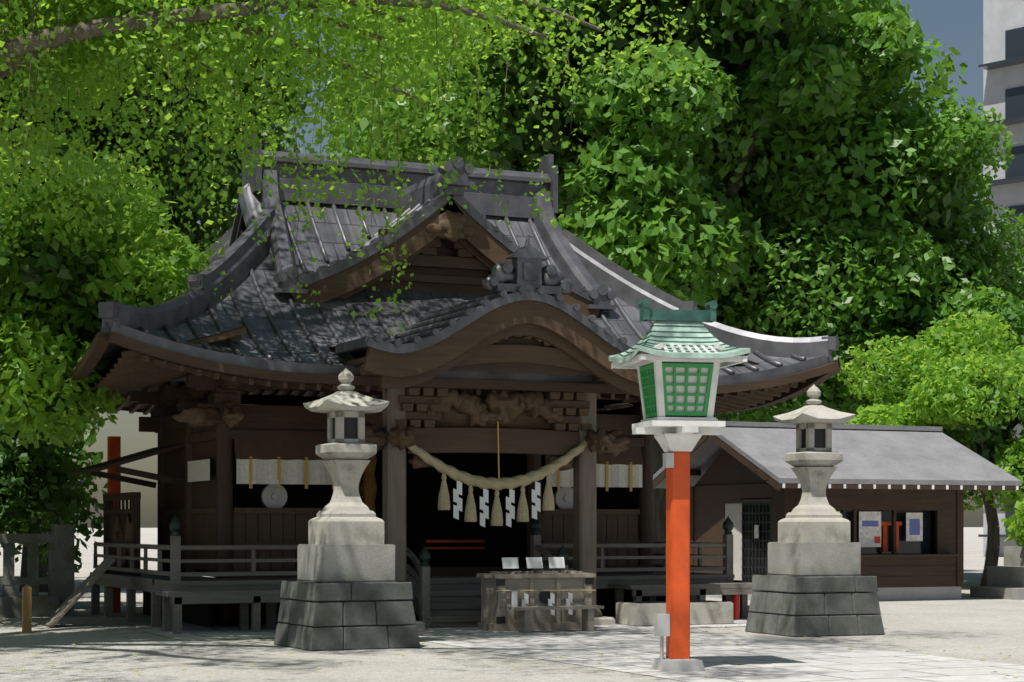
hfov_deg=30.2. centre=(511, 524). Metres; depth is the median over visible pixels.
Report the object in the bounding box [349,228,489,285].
wall
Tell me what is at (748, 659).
paved path
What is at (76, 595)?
leaning planks
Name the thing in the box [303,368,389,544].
stone lantern
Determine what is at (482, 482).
shimenawa
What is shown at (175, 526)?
shrine giboshi
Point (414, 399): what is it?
porch brackets
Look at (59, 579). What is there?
stone fence
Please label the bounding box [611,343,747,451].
white post lantern
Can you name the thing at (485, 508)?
shimenawa shide
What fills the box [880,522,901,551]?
mini torii
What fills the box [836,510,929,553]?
dark annex window
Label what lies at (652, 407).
lattice
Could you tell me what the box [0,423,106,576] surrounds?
bush
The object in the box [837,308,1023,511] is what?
tree
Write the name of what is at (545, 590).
offering box rope
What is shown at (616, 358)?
post lantern roof
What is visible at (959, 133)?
camphor tree leaves
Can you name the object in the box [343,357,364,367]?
shrine porch rafters
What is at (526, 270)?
shrine porch crest
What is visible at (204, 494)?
shrine walls
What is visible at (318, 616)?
stone lantern pedestal
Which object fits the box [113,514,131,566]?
side entrance carving
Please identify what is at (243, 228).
shrine gable
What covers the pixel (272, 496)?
shrine fans
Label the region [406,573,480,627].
shrine steps
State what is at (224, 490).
shrine columns
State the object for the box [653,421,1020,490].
annex roof
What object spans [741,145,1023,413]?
camphor tree leaves
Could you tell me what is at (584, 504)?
porch posts
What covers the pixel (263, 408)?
shrine beams
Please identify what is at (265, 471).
shrine noren
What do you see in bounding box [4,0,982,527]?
sky
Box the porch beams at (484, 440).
[360,345,607,455]
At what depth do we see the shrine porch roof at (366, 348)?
28.46 m
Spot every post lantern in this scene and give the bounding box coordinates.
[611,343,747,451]
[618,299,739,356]
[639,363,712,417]
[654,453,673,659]
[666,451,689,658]
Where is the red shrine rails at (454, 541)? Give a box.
[426,540,484,548]
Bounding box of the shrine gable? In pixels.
[239,219,301,236]
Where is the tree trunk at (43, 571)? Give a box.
[2,77,213,591]
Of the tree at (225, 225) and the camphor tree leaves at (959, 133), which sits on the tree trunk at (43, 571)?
the tree at (225, 225)
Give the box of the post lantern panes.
[643,367,708,416]
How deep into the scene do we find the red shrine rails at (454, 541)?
33.04 m
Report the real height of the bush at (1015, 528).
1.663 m
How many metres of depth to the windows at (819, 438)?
27.71 m
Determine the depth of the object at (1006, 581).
41.37 m
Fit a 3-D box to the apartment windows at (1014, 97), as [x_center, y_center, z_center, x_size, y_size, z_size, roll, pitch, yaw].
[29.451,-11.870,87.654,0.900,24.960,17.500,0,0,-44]
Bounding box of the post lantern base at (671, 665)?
[651,658,704,671]
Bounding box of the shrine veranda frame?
[91,534,733,629]
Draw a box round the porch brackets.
[365,353,591,430]
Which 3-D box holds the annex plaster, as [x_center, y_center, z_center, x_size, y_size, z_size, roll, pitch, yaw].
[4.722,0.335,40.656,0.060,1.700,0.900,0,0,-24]
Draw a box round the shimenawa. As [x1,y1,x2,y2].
[406,440,587,525]
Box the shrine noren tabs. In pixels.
[249,457,631,490]
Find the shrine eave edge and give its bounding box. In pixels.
[71,322,833,386]
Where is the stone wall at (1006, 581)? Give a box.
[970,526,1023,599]
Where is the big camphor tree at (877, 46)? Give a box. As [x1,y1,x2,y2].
[311,0,993,563]
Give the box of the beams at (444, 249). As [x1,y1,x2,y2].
[367,239,494,294]
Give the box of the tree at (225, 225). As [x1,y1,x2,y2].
[0,0,312,255]
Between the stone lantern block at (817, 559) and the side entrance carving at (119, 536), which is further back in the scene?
the side entrance carving at (119, 536)
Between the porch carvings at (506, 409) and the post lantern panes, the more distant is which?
the porch carvings at (506, 409)
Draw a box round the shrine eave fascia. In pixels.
[60,332,841,412]
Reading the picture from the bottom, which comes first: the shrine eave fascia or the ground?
the ground
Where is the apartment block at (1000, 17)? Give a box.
[983,0,1023,556]
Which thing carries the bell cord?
hanging from the porch carvings at (506, 409)
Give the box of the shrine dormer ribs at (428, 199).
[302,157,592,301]
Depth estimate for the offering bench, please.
28.12 m
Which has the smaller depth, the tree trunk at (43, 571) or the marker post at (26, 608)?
the marker post at (26, 608)
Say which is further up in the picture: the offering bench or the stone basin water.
the stone basin water
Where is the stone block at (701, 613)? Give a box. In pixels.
[616,601,732,625]
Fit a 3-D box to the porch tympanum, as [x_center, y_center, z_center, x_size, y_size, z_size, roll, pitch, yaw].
[0.086,-2.639,28.696,3.800,0.842,0.001,0,0,-24]
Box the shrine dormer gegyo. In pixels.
[425,209,476,241]
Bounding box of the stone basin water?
[625,600,723,603]
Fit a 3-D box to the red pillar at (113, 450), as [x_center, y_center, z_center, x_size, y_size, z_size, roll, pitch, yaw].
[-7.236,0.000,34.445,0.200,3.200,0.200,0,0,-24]
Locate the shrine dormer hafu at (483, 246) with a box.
[290,198,599,316]
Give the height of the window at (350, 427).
0.300 m
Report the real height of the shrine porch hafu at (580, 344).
1.372 m
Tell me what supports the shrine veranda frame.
on the paved path
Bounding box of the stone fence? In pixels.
[0,525,73,617]
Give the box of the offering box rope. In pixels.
[495,590,595,590]
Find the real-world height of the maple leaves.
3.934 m
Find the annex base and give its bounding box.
[706,586,961,600]
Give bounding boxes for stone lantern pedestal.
[274,580,419,650]
[745,574,884,636]
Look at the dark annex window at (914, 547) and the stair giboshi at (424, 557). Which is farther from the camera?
the dark annex window at (914, 547)
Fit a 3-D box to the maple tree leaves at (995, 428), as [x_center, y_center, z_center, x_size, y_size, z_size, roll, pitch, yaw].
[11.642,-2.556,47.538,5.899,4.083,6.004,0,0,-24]
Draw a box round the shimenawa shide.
[453,480,540,526]
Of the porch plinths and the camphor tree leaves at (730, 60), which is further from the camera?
the camphor tree leaves at (730, 60)
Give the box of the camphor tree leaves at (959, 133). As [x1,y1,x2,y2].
[713,90,1023,423]
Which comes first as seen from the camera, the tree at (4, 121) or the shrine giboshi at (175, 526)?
the shrine giboshi at (175, 526)
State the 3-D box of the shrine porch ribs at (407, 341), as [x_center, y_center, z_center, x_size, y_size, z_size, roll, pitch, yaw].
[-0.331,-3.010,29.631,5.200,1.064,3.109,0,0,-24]
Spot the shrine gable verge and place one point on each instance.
(248, 210)
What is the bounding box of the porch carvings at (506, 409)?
[172,335,653,470]
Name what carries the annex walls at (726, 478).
on the ground
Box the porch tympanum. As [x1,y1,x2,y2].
[448,336,593,374]
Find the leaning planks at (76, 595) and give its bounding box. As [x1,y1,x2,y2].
[44,558,115,627]
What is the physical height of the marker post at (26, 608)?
0.720 m
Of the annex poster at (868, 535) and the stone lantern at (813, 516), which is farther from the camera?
the annex poster at (868, 535)
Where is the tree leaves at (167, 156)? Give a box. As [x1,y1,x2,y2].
[0,3,256,249]
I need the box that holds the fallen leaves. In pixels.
[9,618,1017,681]
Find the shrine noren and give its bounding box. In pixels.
[188,459,641,486]
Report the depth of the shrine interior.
35.26 m
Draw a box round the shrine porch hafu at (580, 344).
[362,300,640,396]
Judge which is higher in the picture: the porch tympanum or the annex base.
the porch tympanum
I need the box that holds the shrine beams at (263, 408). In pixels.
[130,375,643,578]
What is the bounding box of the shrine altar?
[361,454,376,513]
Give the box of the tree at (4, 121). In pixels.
[0,96,20,152]
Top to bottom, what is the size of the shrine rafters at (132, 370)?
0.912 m
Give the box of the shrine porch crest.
[482,235,572,295]
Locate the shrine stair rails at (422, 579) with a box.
[406,545,567,628]
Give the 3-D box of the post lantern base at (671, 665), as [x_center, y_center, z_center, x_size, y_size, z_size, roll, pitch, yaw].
[1.823,1.535,20.811,0.480,0.130,0.480,0,0,-12]
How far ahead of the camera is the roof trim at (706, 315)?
20.73 m
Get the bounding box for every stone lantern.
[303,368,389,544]
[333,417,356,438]
[773,384,855,542]
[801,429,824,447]
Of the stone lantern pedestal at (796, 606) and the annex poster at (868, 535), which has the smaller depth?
the stone lantern pedestal at (796, 606)
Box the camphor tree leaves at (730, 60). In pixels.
[394,0,900,327]
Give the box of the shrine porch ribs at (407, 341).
[335,286,629,353]
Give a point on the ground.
(966, 626)
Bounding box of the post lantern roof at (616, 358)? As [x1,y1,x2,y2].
[609,320,749,363]
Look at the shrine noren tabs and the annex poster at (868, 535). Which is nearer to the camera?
the shrine noren tabs
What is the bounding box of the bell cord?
[497,421,499,479]
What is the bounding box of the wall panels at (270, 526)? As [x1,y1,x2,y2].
[163,439,642,569]
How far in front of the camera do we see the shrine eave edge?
28.32 m
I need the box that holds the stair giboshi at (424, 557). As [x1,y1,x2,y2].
[418,545,568,565]
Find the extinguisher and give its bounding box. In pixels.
[731,594,739,619]
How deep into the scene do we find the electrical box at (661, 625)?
20.69 m
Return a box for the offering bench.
[509,605,603,632]
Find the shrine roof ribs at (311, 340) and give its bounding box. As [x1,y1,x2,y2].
[75,200,805,380]
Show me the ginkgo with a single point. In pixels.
(86, 54)
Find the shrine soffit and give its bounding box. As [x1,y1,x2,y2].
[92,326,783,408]
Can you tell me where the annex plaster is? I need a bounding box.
[725,503,741,579]
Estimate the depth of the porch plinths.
29.97 m
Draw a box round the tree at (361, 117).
[326,5,447,161]
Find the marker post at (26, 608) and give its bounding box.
[22,584,31,632]
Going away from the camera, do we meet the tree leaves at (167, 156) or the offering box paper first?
the offering box paper
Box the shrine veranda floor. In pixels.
[90,571,734,585]
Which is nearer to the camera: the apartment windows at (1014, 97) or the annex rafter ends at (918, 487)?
the annex rafter ends at (918, 487)
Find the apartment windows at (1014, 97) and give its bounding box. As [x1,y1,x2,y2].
[978,27,1023,536]
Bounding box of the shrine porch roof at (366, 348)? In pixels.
[329,298,495,352]
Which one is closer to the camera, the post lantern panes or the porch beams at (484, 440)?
the post lantern panes
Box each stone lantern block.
[298,544,394,581]
[768,542,860,575]
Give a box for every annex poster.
[754,512,922,546]
[862,519,919,534]
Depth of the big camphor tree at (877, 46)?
49.08 m
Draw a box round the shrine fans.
[261,484,572,508]
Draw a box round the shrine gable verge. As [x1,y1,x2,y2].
[228,184,560,247]
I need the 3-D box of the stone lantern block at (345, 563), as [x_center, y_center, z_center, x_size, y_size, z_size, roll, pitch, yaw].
[-2.180,0.500,24.885,1.000,0.480,1.000,0,0,-26]
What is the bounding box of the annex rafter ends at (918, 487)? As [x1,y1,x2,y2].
[782,484,1018,489]
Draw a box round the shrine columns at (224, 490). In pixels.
[151,387,652,622]
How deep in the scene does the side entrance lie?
32.08 m
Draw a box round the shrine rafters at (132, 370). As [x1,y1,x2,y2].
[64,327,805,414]
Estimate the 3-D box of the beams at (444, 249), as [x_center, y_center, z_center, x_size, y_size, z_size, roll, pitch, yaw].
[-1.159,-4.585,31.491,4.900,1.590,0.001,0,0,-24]
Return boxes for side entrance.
[70,443,184,575]
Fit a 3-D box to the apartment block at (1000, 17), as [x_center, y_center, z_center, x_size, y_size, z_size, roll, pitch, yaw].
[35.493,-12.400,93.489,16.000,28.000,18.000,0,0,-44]
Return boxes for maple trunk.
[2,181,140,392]
[941,346,1023,585]
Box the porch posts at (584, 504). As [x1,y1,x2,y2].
[383,388,601,616]
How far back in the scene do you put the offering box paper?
28.57 m
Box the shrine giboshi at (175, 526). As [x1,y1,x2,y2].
[169,515,733,535]
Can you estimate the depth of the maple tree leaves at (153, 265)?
28.97 m
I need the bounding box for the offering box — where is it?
[476,570,595,631]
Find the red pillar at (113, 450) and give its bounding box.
[107,436,120,612]
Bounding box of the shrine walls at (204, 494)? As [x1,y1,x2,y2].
[165,421,639,508]
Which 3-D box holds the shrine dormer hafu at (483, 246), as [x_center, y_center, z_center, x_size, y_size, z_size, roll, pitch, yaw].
[-1.039,-4.330,31.222,5.500,2.106,0.230,0,0,-24]
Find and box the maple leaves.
[0,187,161,425]
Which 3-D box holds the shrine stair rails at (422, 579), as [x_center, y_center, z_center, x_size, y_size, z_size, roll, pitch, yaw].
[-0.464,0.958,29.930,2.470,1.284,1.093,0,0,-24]
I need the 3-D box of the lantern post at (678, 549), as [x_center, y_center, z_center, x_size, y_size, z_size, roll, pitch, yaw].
[1.823,0.340,20.811,0.215,2.280,0.215,0,0,-12]
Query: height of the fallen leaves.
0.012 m
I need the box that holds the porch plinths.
[410,616,614,628]
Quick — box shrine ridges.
[99,129,838,357]
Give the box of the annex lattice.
[739,499,771,581]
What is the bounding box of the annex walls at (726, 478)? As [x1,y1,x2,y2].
[690,449,963,587]
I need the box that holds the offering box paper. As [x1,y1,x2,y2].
[502,557,572,615]
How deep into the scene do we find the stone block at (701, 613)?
30.03 m
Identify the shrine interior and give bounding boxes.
[143,400,665,626]
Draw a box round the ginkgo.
[0,0,714,334]
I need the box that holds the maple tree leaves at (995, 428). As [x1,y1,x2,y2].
[872,344,1023,499]
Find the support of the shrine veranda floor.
on the shrine veranda frame
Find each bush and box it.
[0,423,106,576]
[1001,494,1023,545]
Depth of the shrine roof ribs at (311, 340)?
29.96 m
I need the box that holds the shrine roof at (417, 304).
[100,201,814,380]
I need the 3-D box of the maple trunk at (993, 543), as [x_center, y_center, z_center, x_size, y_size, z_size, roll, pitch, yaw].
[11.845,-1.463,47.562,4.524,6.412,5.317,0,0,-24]
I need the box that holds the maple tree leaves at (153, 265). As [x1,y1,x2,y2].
[0,132,213,448]
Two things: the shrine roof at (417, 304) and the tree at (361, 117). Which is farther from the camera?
the tree at (361, 117)
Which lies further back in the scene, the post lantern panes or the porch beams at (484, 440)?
the porch beams at (484, 440)
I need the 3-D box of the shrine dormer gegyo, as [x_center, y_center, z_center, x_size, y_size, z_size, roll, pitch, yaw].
[-1.010,-4.904,31.125,0.910,0.541,0.145,0,0,-24]
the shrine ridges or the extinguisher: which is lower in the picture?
the extinguisher
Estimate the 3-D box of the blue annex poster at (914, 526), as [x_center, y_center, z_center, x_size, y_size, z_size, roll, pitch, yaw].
[7.952,0.050,39.731,1.450,0.340,0.008,0,0,-24]
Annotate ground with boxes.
[0,527,1023,681]
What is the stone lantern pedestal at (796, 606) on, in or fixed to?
on the ground
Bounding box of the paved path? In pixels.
[143,618,1023,681]

